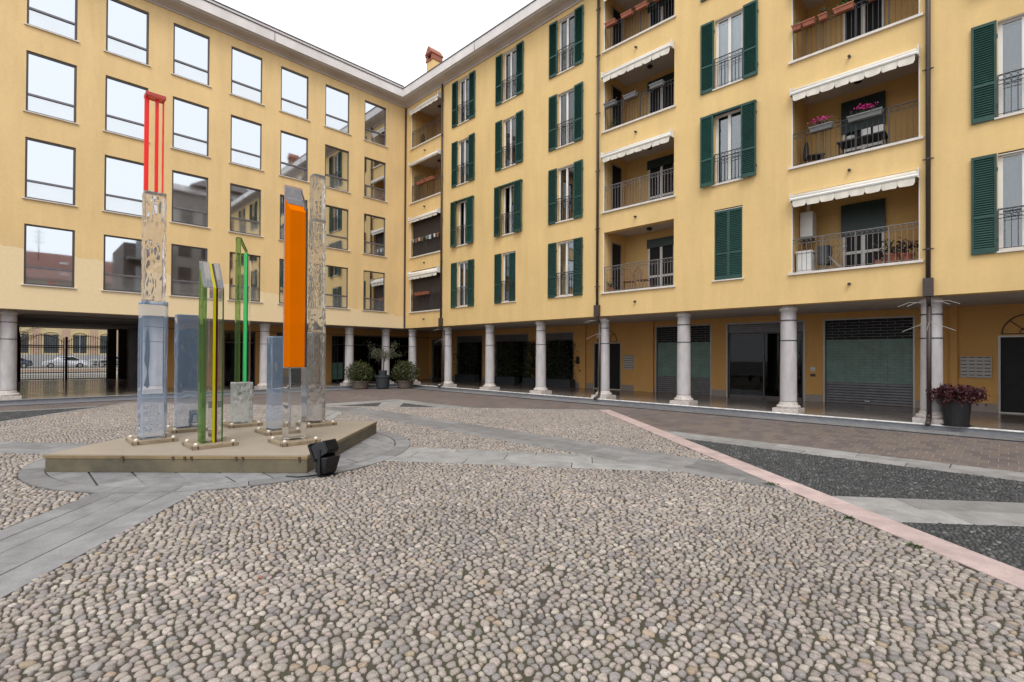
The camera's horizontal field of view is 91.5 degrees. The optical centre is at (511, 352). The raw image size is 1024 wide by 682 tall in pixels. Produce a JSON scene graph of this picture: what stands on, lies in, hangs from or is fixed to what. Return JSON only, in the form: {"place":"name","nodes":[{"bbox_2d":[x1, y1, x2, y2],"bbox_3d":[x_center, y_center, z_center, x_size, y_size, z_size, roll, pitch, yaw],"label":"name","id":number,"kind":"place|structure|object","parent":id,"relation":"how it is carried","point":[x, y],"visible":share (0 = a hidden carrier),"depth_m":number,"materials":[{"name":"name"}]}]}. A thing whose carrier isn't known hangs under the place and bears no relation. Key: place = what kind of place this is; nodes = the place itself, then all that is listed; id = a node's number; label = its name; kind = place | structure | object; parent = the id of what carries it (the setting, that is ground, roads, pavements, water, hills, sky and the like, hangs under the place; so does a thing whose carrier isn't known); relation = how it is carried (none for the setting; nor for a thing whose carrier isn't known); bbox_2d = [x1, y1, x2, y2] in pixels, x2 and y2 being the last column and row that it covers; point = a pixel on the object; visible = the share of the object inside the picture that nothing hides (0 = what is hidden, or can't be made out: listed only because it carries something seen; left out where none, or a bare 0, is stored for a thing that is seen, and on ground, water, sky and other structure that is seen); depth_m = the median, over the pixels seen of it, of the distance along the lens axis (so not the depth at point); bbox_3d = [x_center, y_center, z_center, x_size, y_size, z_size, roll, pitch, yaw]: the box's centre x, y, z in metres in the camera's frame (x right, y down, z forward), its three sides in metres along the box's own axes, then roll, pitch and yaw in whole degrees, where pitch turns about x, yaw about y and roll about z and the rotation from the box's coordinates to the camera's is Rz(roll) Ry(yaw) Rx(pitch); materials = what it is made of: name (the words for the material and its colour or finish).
{"place":"outdoors","nodes":[
{"label":"outdoors","id":0,"kind":"place"},
{"bbox_2d":[0,441,90,454],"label":"granite path","id":1,"kind":"structure","parent":0,"point":[28,447],"depth_m":9.24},
{"bbox_2d":[21,366,117,378],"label":"pavement","id":2,"kind":"structure","parent":0,"point":[60,374],"depth_m":40.70,"materials":[{"name":"stone"}]},
{"bbox_2d":[0,473,225,598],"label":"granite path","id":3,"kind":"structure","parent":0,"point":[46,542],"depth_m":4.91,"materials":[{"name":"stone"}]},
{"bbox_2d":[216,0,532,86],"label":"sky","id":4,"kind":"structure","parent":0,"point":[391,39],"materials":[{"name":"white"}]},
{"bbox_2d":[0,403,1023,681],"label":"cobble court","id":5,"kind":"object","parent":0,"point":[396,571],"visible":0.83,"depth_m":3.81,"materials":[{"name":"stone"}]},
{"bbox_2d":[18,430,409,493],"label":"sculpture circle pavement","id":6,"kind":"structure","parent":5,"relation":"on","point":[35,474],"depth_m":7.02,"materials":[{"name":"grey stone"}]},
{"bbox_2d":[44,421,376,472],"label":"sculpture plinth","id":7,"kind":"structure","parent":6,"relation":"on","point":[253,452],"depth_m":7.31,"materials":[{"name":"stone"}]},
{"bbox_2d":[126,91,177,445],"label":"acrylic column","id":8,"kind":"structure","parent":7,"relation":"on","point":[152,369],"depth_m":8.35,"materials":[{"name":"white"}]},
{"bbox_2d":[167,314,198,433],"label":"acrylic column","id":9,"kind":"structure","parent":7,"relation":"on","point":[186,332],"depth_m":9.55,"materials":[{"name":"white"}]},
{"bbox_2d":[182,261,238,449],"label":"acrylic column","id":10,"kind":"structure","parent":7,"relation":"on","point":[210,358],"depth_m":7.99,"materials":[{"name":"white"}]},
{"bbox_2d":[223,237,262,427],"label":"acrylic column","id":11,"kind":"structure","parent":7,"relation":"on","point":[241,403],"depth_m":10.29,"materials":[{"name":"white"}]},
{"bbox_2d":[254,336,282,435],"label":"acrylic column","id":12,"kind":"structure","parent":7,"relation":"on","point":[274,393],"depth_m":9.32,"materials":[{"name":"white"}]},
{"bbox_2d":[268,185,320,446],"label":"acrylic column","id":13,"kind":"structure","parent":7,"relation":"on","point":[294,413],"depth_m":8.31,"materials":[{"name":"orange"}]},
{"bbox_2d":[306,173,336,427],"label":"acrylic column","id":14,"kind":"structure","parent":7,"relation":"on","point":[316,364],"depth_m":10.39,"materials":[{"name":"white"}]},
{"bbox_2d":[286,439,339,477],"bbox_3d":[-2.847,1.520,7.209,0.541,0.518,0.553,0,0,27],"label":"floodlight","id":15,"kind":"object","parent":6,"relation":"on","point":[324,457],"visible":1,"depth_m":7.14,"materials":[{"name":"black plastic"}]},
{"bbox_2d":[167,403,596,410],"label":"granite kerb","id":16,"kind":"structure","parent":5,"relation":"on","point":[443,407],"depth_m":16.67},
{"bbox_2d":[0,388,1023,471],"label":"paved path","id":17,"kind":"structure","parent":0,"point":[993,454],"depth_m":11.92,"materials":[{"name":"stone"}]},
{"bbox_2d":[0,406,99,420],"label":"dark pebble bed","id":18,"kind":"object","parent":17,"relation":"on","point":[6,416],"visible":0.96,"depth_m":14.46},
{"bbox_2d":[367,340,401,388],"bbox_3d":[-6.702,0.613,25.976,1.986,2.560,2.135,0,-1,45],"label":"potted olive tree","id":19,"kind":"object","parent":17,"relation":"on","point":[382,378],"visible":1,"depth_m":25.76,"materials":[{"name":"green plant"}]},
{"bbox_2d":[325,400,463,407],"bbox_3d":[-4.265,1.848,16.963,4.655,0.049,3.813,0,-1,45],"label":"dark pebble bed","id":20,"kind":"object","parent":17,"relation":"on","point":[402,405],"visible":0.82,"depth_m":17.30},
{"bbox_2d":[384,399,469,407],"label":"granite kerb","id":21,"kind":"structure","parent":20,"relation":"on","point":[419,403],"depth_m":18.07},
{"bbox_2d":[391,360,420,388],"bbox_3d":[-5.667,1.136,26.471,1.600,1.532,1.606,0,0,6],"label":"potted shrub","id":22,"kind":"object","parent":17,"relation":"on","point":[403,382],"visible":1,"depth_m":26.20,"materials":[{"name":"green plant"}]},
{"bbox_2d":[0,384,1023,436],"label":"step riser","id":23,"kind":"object","parent":17,"relation":"on","point":[988,432],"visible":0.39,"depth_m":16.11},
{"bbox_2d":[0,384,394,400],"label":"step nosing","id":24,"kind":"object","parent":23,"relation":"on","point":[126,395],"visible":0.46,"depth_m":18.66,"materials":[{"name":"stone"}]},
{"bbox_2d":[413,384,1023,432],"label":"step nosing","id":25,"kind":"object","parent":23,"relation":"on","point":[757,411],"visible":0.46,"depth_m":14.58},
{"bbox_2d":[0,386,1023,440],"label":"granite gutter","id":26,"kind":"object","parent":17,"relation":"on","point":[860,425],"visible":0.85,"depth_m":15.32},
{"bbox_2d":[344,360,375,388],"bbox_3d":[-7.875,1.128,25.862,1.661,1.516,1.724,0,-1,45],"label":"potted shrub","id":27,"kind":"object","parent":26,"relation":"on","point":[361,381],"visible":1,"depth_m":25.55,"materials":[{"name":"green plant"}]},
{"bbox_2d":[0,387,1023,442],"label":"slot drain","id":28,"kind":"object","parent":17,"relation":"on","point":[671,411],"visible":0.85,"depth_m":14.70,"materials":[{"name":"metal"}]},
{"bbox_2d":[600,410,1023,590],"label":"pink kerb","id":29,"kind":"structure","parent":17,"relation":"on","point":[988,566],"depth_m":5.35,"materials":[{"name":"stone"}]},
{"bbox_2d":[679,434,1023,588],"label":"dark pebble bed","id":30,"kind":"object","parent":17,"relation":"on","point":[831,476],"visible":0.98,"depth_m":6.86,"materials":[{"name":"gravel"}]},
{"bbox_2d":[663,430,1023,480],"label":"granite kerb","id":31,"kind":"structure","parent":30,"relation":"on","point":[984,472],"depth_m":8.70,"materials":[{"name":"stone"}]},
{"bbox_2d":[833,496,1023,526],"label":"granite kerb","id":32,"kind":"structure","parent":30,"relation":"on","point":[953,512],"depth_m":5.69,"materials":[{"name":"stone"}]},
{"bbox_2d":[345,445,679,471],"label":"granite path","id":33,"kind":"structure","parent":0,"point":[485,457],"depth_m":8.40,"materials":[{"name":"stone"}]},
{"bbox_2d":[11,378,1023,430],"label":"portico floor","id":34,"kind":"structure","parent":0,"point":[31,389],"depth_m":19.17,"materials":[{"name":"stone"}]},
{"bbox_2d":[0,0,453,399],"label":"yellow building","id":35,"kind":"structure","parent":34,"relation":"on","point":[258,115],"depth_m":21.11,"materials":[{"name":"paint"}]},
{"bbox_2d":[21,224,76,288],"bbox_3d":[-16.510,-3.410,17.820,0.170,2.155,1.460,0,-1,45],"label":"window","id":36,"kind":"structure","parent":35,"relation":"in","point":[48,251],"depth_m":17.84,"materials":[{"name":"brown glass"}]},
{"bbox_2d":[22,137,77,206],"bbox_3d":[-16.493,-6.420,17.842,0.170,2.155,1.460,0,-1,45],"label":"window","id":37,"kind":"structure","parent":35,"relation":"in","point":[49,167],"depth_m":17.86,"materials":[{"name":"brown glass"}]},
{"bbox_2d":[23,51,78,124],"bbox_3d":[-16.477,-9.450,17.863,0.170,2.155,1.460,0,-1,45],"label":"window","id":38,"kind":"structure","parent":35,"relation":"in","point":[50,83],"depth_m":17.88,"materials":[{"name":"brown glass"}]},
{"bbox_2d":[24,0,79,42],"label":"window","id":39,"kind":"structure","parent":35,"relation":"in","point":[57,17],"depth_m":17.96,"materials":[{"name":"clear glass"}]},
{"bbox_2d":[19,333,106,380],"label":"iron gate","id":40,"kind":"structure","parent":35,"relation":"attached to","point":[65,341],"depth_m":30.25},
{"bbox_2d":[101,235,141,293],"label":"window","id":41,"kind":"structure","parent":35,"relation":"in","point":[122,271],"depth_m":19.33,"materials":[{"name":"clear glass"}]},
{"bbox_2d":[102,155,143,217],"bbox_3d":[-14.982,-6.401,19.370,0.170,2.155,1.460,0,-1,45],"label":"window","id":42,"kind":"structure","parent":35,"relation":"in","point":[123,179],"depth_m":19.35,"materials":[{"name":"clear glass"}]},
{"bbox_2d":[103,76,149,142],"bbox_3d":[-14.965,-9.431,19.392,0.170,2.155,1.460,0,-1,45],"label":"window","id":43,"kind":"structure","parent":35,"relation":"in","point":[124,101],"depth_m":19.38,"materials":[{"name":"glass"}]},
{"bbox_2d":[103,0,150,66],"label":"window","id":44,"kind":"structure","parent":35,"relation":"in","point":[127,26],"depth_m":19.43,"materials":[{"name":"glass"}]},
{"bbox_2d":[169,244,207,297],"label":"window","id":45,"kind":"structure","parent":35,"relation":"in","point":[185,260],"depth_m":20.82,"materials":[{"name":"glass"}]},
{"bbox_2d":[170,170,209,228],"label":"window","id":46,"kind":"structure","parent":35,"relation":"in","point":[189,192],"depth_m":20.93,"materials":[{"name":"clear glass"}]},
{"bbox_2d":[170,97,210,157],"bbox_3d":[-13.454,-9.412,20.920,0.170,2.155,1.460,0,-1,45],"label":"window","id":47,"kind":"structure","parent":35,"relation":"in","point":[190,134],"depth_m":20.95,"materials":[{"name":"clear glass"}]},
{"bbox_2d":[171,23,211,87],"bbox_3d":[-13.437,-12.442,20.942,0.170,2.155,1.460,0,-1,45],"label":"window","id":48,"kind":"structure","parent":35,"relation":"in","point":[190,48],"depth_m":20.96,"materials":[{"name":"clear glass"}]},
{"bbox_2d":[227,252,262,302],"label":"window","id":49,"kind":"structure","parent":35,"relation":"in","point":[255,260],"depth_m":22.55,"materials":[{"name":"brown glass"}]},
{"bbox_2d":[228,183,263,236],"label":"window","id":50,"kind":"structure","parent":35,"relation":"in","point":[245,202],"depth_m":22.46,"materials":[{"name":"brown glass"}]},
{"bbox_2d":[229,115,263,171],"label":"window","id":51,"kind":"structure","parent":35,"relation":"in","point":[245,151],"depth_m":22.47,"materials":[{"name":"brown glass"}]},
{"bbox_2d":[229,46,264,105],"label":"window","id":52,"kind":"structure","parent":35,"relation":"in","point":[246,68],"depth_m":22.50,"materials":[{"name":"glass"}]},
{"bbox_2d":[278,195,306,240],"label":"window","id":53,"kind":"structure","parent":35,"relation":"in","point":[281,196],"depth_m":23.58,"materials":[{"name":"glass"}]},
{"bbox_2d":[278,259,307,305],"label":"window","id":54,"kind":"structure","parent":35,"relation":"in","point":[281,261],"depth_m":23.58,"materials":[{"name":"glass"}]},
{"bbox_2d":[279,131,309,182],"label":"window","id":55,"kind":"structure","parent":35,"relation":"in","point":[293,148],"depth_m":23.98,"materials":[{"name":"glass"}]},
{"bbox_2d":[279,67,309,120],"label":"window","id":56,"kind":"structure","parent":35,"relation":"in","point":[294,86],"depth_m":24.02,"materials":[{"name":"glass"}]},
{"bbox_2d":[326,265,347,308],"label":"window","id":57,"kind":"structure","parent":35,"relation":"in","point":[336,277],"depth_m":25.52,"materials":[{"name":"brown glass"}]},
{"bbox_2d":[324,85,350,134],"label":"window","id":58,"kind":"structure","parent":35,"relation":"in","point":[336,101],"depth_m":25.53,"materials":[{"name":"clear glass"}]},
{"bbox_2d":[325,205,350,251],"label":"window","id":59,"kind":"structure","parent":35,"relation":"in","point":[336,220],"depth_m":25.52,"materials":[{"name":"clear glass"}]},
{"bbox_2d":[325,145,350,192],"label":"window","id":60,"kind":"structure","parent":35,"relation":"in","point":[336,160],"depth_m":25.53,"materials":[{"name":"clear glass"}]},
{"bbox_2d":[363,270,386,311],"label":"window","id":61,"kind":"structure","parent":35,"relation":"in","point":[374,282],"depth_m":27.01,"materials":[{"name":"glass"}]},
{"bbox_2d":[363,214,386,257],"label":"window","id":62,"kind":"structure","parent":35,"relation":"in","point":[374,226],"depth_m":27.05,"materials":[{"name":"clear glass"}]},
{"bbox_2d":[363,157,387,202],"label":"window","id":63,"kind":"structure","parent":35,"relation":"in","point":[374,171],"depth_m":27.06,"materials":[{"name":"clear glass"}]},
{"bbox_2d":[363,101,387,147],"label":"window","id":64,"kind":"structure","parent":35,"relation":"in","point":[375,115],"depth_m":27.11,"materials":[{"name":"glass"}]},
{"bbox_2d":[452,342,482,381],"bbox_3d":[-2.822,0.570,31.271,3.811,2.484,1.153,0,-1,36],"label":"climbing plant","id":65,"kind":"object","parent":34,"relation":"on","point":[461,376],"visible":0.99,"depth_m":31.24,"materials":[{"name":"green plant"}]},
{"bbox_2d":[494,341,523,383],"bbox_3d":[-0.323,0.564,28.871,3.055,2.487,0.944,0,-1,45],"label":"climbing plant","id":66,"kind":"object","parent":34,"relation":"on","point":[502,379],"visible":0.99,"depth_m":28.76,"materials":[{"name":"green plant"}]},
{"bbox_2d":[520,340,535,385],"bbox_3d":[0.995,0.569,27.573,1.289,2.474,1.282,0,0,4],"label":"climbing plant","id":67,"kind":"object","parent":34,"relation":"on","point":[529,379],"visible":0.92,"depth_m":27.45,"materials":[{"name":"green plant"}]},
{"bbox_2d":[546,340,580,387],"bbox_3d":[2.445,0.559,26.091,3.728,2.488,1.072,0,-1,45],"label":"climbing plant","id":68,"kind":"object","parent":34,"relation":"on","point":[553,381],"visible":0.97,"depth_m":25.98,"materials":[{"name":"green plant"}]},
{"bbox_2d":[379,0,1023,425],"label":"yellow building","id":69,"kind":"structure","parent":34,"relation":"on","point":[545,224],"depth_m":16.69,"materials":[{"name":"paint"}]},
{"bbox_2d":[407,266,439,279],"bbox_3d":[-4.765,-4.252,26.909,2.724,0.480,0.275,0,-1,45],"label":"awning","id":70,"kind":"object","parent":69,"relation":"attached to","point":[422,273],"visible":0.98,"depth_m":26.79,"materials":[{"name":"fabric"}]},
{"bbox_2d":[450,195,473,247],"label":"window","id":71,"kind":"structure","parent":69,"relation":"in","point":[465,231],"depth_m":24.87,"materials":[{"name":"white paint"}]},
{"bbox_2d":[451,259,473,307],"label":"window","id":72,"kind":"structure","parent":69,"relation":"in","point":[466,269],"depth_m":24.77,"materials":[{"name":"white paint"}]},
{"bbox_2d":[451,133,474,187],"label":"window","id":73,"kind":"structure","parent":69,"relation":"in","point":[466,168],"depth_m":24.83,"materials":[{"name":"white paint"}]},
{"bbox_2d":[452,70,475,127],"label":"window","id":74,"kind":"structure","parent":69,"relation":"in","point":[467,85],"depth_m":24.84,"materials":[{"name":"green paint"}]},
{"bbox_2d":[494,251,515,303],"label":"window","id":75,"kind":"structure","parent":69,"relation":"in","point":[509,258],"depth_m":22.71,"materials":[{"name":"green paint"}]},
{"bbox_2d":[494,179,522,236],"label":"window","id":76,"kind":"structure","parent":69,"relation":"in","point":[512,223],"depth_m":22.53,"materials":[{"name":"green paint"}]},
{"bbox_2d":[495,110,522,171],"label":"window","id":77,"kind":"structure","parent":69,"relation":"in","point":[513,126],"depth_m":22.57,"materials":[{"name":"white paint"}]},
{"bbox_2d":[495,41,523,105],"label":"window","id":78,"kind":"structure","parent":69,"relation":"in","point":[513,81],"depth_m":22.57,"materials":[{"name":"white paint"}]},
{"bbox_2d":[548,237,582,297],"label":"window","id":79,"kind":"structure","parent":69,"relation":"in","point":[570,278],"depth_m":20.25,"materials":[{"name":"white paint"}]},
{"bbox_2d":[548,159,582,224],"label":"window","id":80,"kind":"structure","parent":69,"relation":"in","point":[570,198],"depth_m":20.25,"materials":[{"name":"white paint"}]},
{"bbox_2d":[548,81,582,151],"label":"window","id":81,"kind":"structure","parent":69,"relation":"in","point":[570,124],"depth_m":20.26,"materials":[{"name":"white paint"}]},
{"bbox_2d":[549,4,583,78],"bbox_3d":[2.499,-12.552,20.517,1.780,2.350,0.973,0,-1,45],"label":"window","id":82,"kind":"structure","parent":69,"relation":"in","point":[571,53],"depth_m":20.29,"materials":[{"name":"white paint"}]},
{"bbox_2d":[594,342,620,389],"bbox_3d":[4.688,0.666,24.485,1.580,2.285,0.200,0,-1,45],"label":"door","id":83,"kind":"structure","parent":69,"relation":"in","point":[615,348],"depth_m":24.30,"materials":[{"name":"glass"}]},
{"bbox_2d":[601,39,673,81],"bbox_3d":[4.443,-10.354,17.877,2.834,0.455,0.275,0,-1,45],"label":"awning","id":84,"kind":"object","parent":69,"relation":"attached to","point":[636,62],"visible":1,"depth_m":17.69,"materials":[{"name":"fabric"}]},
{"bbox_2d":[601,128,673,162],"bbox_3d":[4.426,-7.332,17.856,2.834,0.439,0.275,0,-1,45],"label":"awning","id":85,"kind":"object","parent":69,"relation":"attached to","point":[638,146],"visible":1,"depth_m":17.67,"materials":[{"name":"fabric"}]},
{"bbox_2d":[712,206,743,281],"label":"window","id":86,"kind":"structure","parent":69,"relation":"in","point":[728,222],"depth_m":15.61,"materials":[{"name":"green paint"}]},
{"bbox_2d":[700,99,756,187],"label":"window","id":87,"kind":"structure","parent":69,"relation":"in","point":[735,155],"depth_m":15.72,"materials":[{"name":"white paint"}]},
{"bbox_2d":[700,0,758,94],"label":"window","id":88,"kind":"structure","parent":69,"relation":"in","point":[736,59],"depth_m":15.75,"materials":[{"name":"white paint"}]},
{"bbox_2d":[795,250,815,271],"bbox_3d":[8.530,-2.593,14.481,0.440,0.660,0.440,0,-1,45],"label":"storage cabinet","id":89,"kind":"object","parent":69,"relation":"on","point":[801,260],"visible":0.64,"depth_m":14.33,"materials":[{"name":"white plastic"}]},
{"bbox_2d":[800,203,815,246],"bbox_3d":[8.838,-3.858,14.894,0.340,1.400,0.440,0,-1,45],"label":"wall boiler","id":90,"kind":"object","parent":69,"relation":"attached to","point":[808,223],"depth_m":14.76,"materials":[{"name":"white metal"}]},
{"bbox_2d":[806,116,833,133],"bbox_3d":[8.523,-6.331,13.802,0.726,0.395,0.331,0,-1,45],"label":"flower box","id":91,"kind":"object","parent":69,"relation":"attached to","point":[823,126],"visible":1,"depth_m":13.75,"materials":[{"name":"grey plastic"}]},
{"bbox_2d":[817,243,846,269],"bbox_3d":[9.079,-2.639,14.149,0.626,0.766,0.500,0,-1,45],"label":"drying rack","id":92,"kind":"object","parent":69,"relation":"on","point":[826,255],"visible":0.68,"depth_m":14.11,"materials":[{"name":"metal"}]},
{"bbox_2d":[828,0,854,15],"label":"flower box","id":93,"kind":"object","parent":69,"relation":"attached to","point":[843,7],"visible":1,"depth_m":13.40,"materials":[{"name":"ceramic"}]},
{"bbox_2d":[790,167,919,206],"bbox_3d":[9.007,-4.330,13.288,2.864,0.433,0.275,0,-1,45],"label":"awning","id":94,"kind":"object","parent":69,"relation":"attached to","point":[904,179],"visible":1,"depth_m":13.09,"materials":[{"name":"fabric"}]},
{"bbox_2d":[790,44,919,100],"bbox_3d":[9.023,-7.349,13.310,2.864,0.433,0.275,0,-1,45],"label":"awning","id":95,"kind":"object","parent":69,"relation":"attached to","point":[874,68],"visible":1,"depth_m":13.10,"materials":[{"name":"fabric"}]},
{"bbox_2d":[838,102,883,123],"bbox_3d":[9.167,-6.327,13.150,0.987,0.385,0.311,0,-1,45],"label":"flower box","id":96,"kind":"object","parent":69,"relation":"attached to","point":[869,113],"visible":1,"depth_m":13.05,"materials":[{"name":"grey plastic"}]},
{"bbox_2d":[837,130,887,154],"bbox_3d":[9.632,-5.578,13.709,1.100,0.540,0.600,0,-1,45],"label":"balcony table","id":97,"kind":"object","parent":69,"relation":"on","point":[861,140],"visible":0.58,"depth_m":13.68,"materials":[{"name":"black plastic"}]},
{"bbox_2d":[873,239,918,262],"bbox_3d":[9.966,-2.694,13.024,0.804,0.857,0.884,0,0,-10],"label":"potted plant","id":98,"kind":"object","parent":69,"relation":"on","point":[892,257],"visible":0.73,"depth_m":13.02,"materials":[{"name":"green plant"}]},
{"bbox_2d":[892,236,918,261],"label":"potted plant","id":99,"kind":"object","parent":69,"relation":"on","point":[904,255],"visible":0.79,"depth_m":12.82,"materials":[{"name":"green plant"}]},
{"bbox_2d":[971,150,1023,254],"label":"window","id":100,"kind":"structure","parent":69,"relation":"in","point":[984,211],"depth_m":11.40,"materials":[{"name":"white paint"}]},
{"bbox_2d":[971,13,1023,124],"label":"window","id":101,"kind":"structure","parent":69,"relation":"in","point":[993,97],"depth_m":11.43,"materials":[{"name":"white paint"}]},
{"bbox_2d":[998,335,1023,413],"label":"door","id":102,"kind":"structure","parent":69,"relation":"in","point":[1010,348],"depth_m":14.67,"materials":[{"name":"metal"}]},
{"bbox_2d":[925,382,989,426],"bbox_3d":[10.602,1.232,11.889,1.152,1.026,1.245,0,-1,45],"label":"potted red shrub","id":103,"kind":"object","parent":34,"relation":"on","point":[955,402],"visible":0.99,"depth_m":11.68,"materials":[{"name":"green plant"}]},
{"bbox_2d":[325,407,785,490],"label":"granite path","id":104,"kind":"structure","parent":0,"point":[709,468],"depth_m":9.49,"materials":[{"name":"stone"}]},
{"label":"road","id":105,"kind":"structure","parent":0,"visible":0},
{"bbox_2d":[41,356,87,367],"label":"parked car","id":106,"kind":"object","parent":105,"relation":"on","point":[75,362],"visible":0.65,"depth_m":60.28,"materials":[{"name":"white metal"}]},
{"bbox_2d":[19,327,117,365],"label":"street building","id":107,"kind":"structure","parent":105,"relation":"on","point":[60,333],"depth_m":64.22,"materials":[{"name":"stone"}]},
{"bbox_2d":[42,331,60,352],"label":"window","id":108,"kind":"structure","parent":107,"relation":"in","point":[48,337],"depth_m":63.41,"materials":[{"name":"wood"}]},
{"bbox_2d":[71,332,87,352],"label":"window","id":109,"kind":"structure","parent":107,"relation":"in","point":[74,336],"depth_m":65.47,"materials":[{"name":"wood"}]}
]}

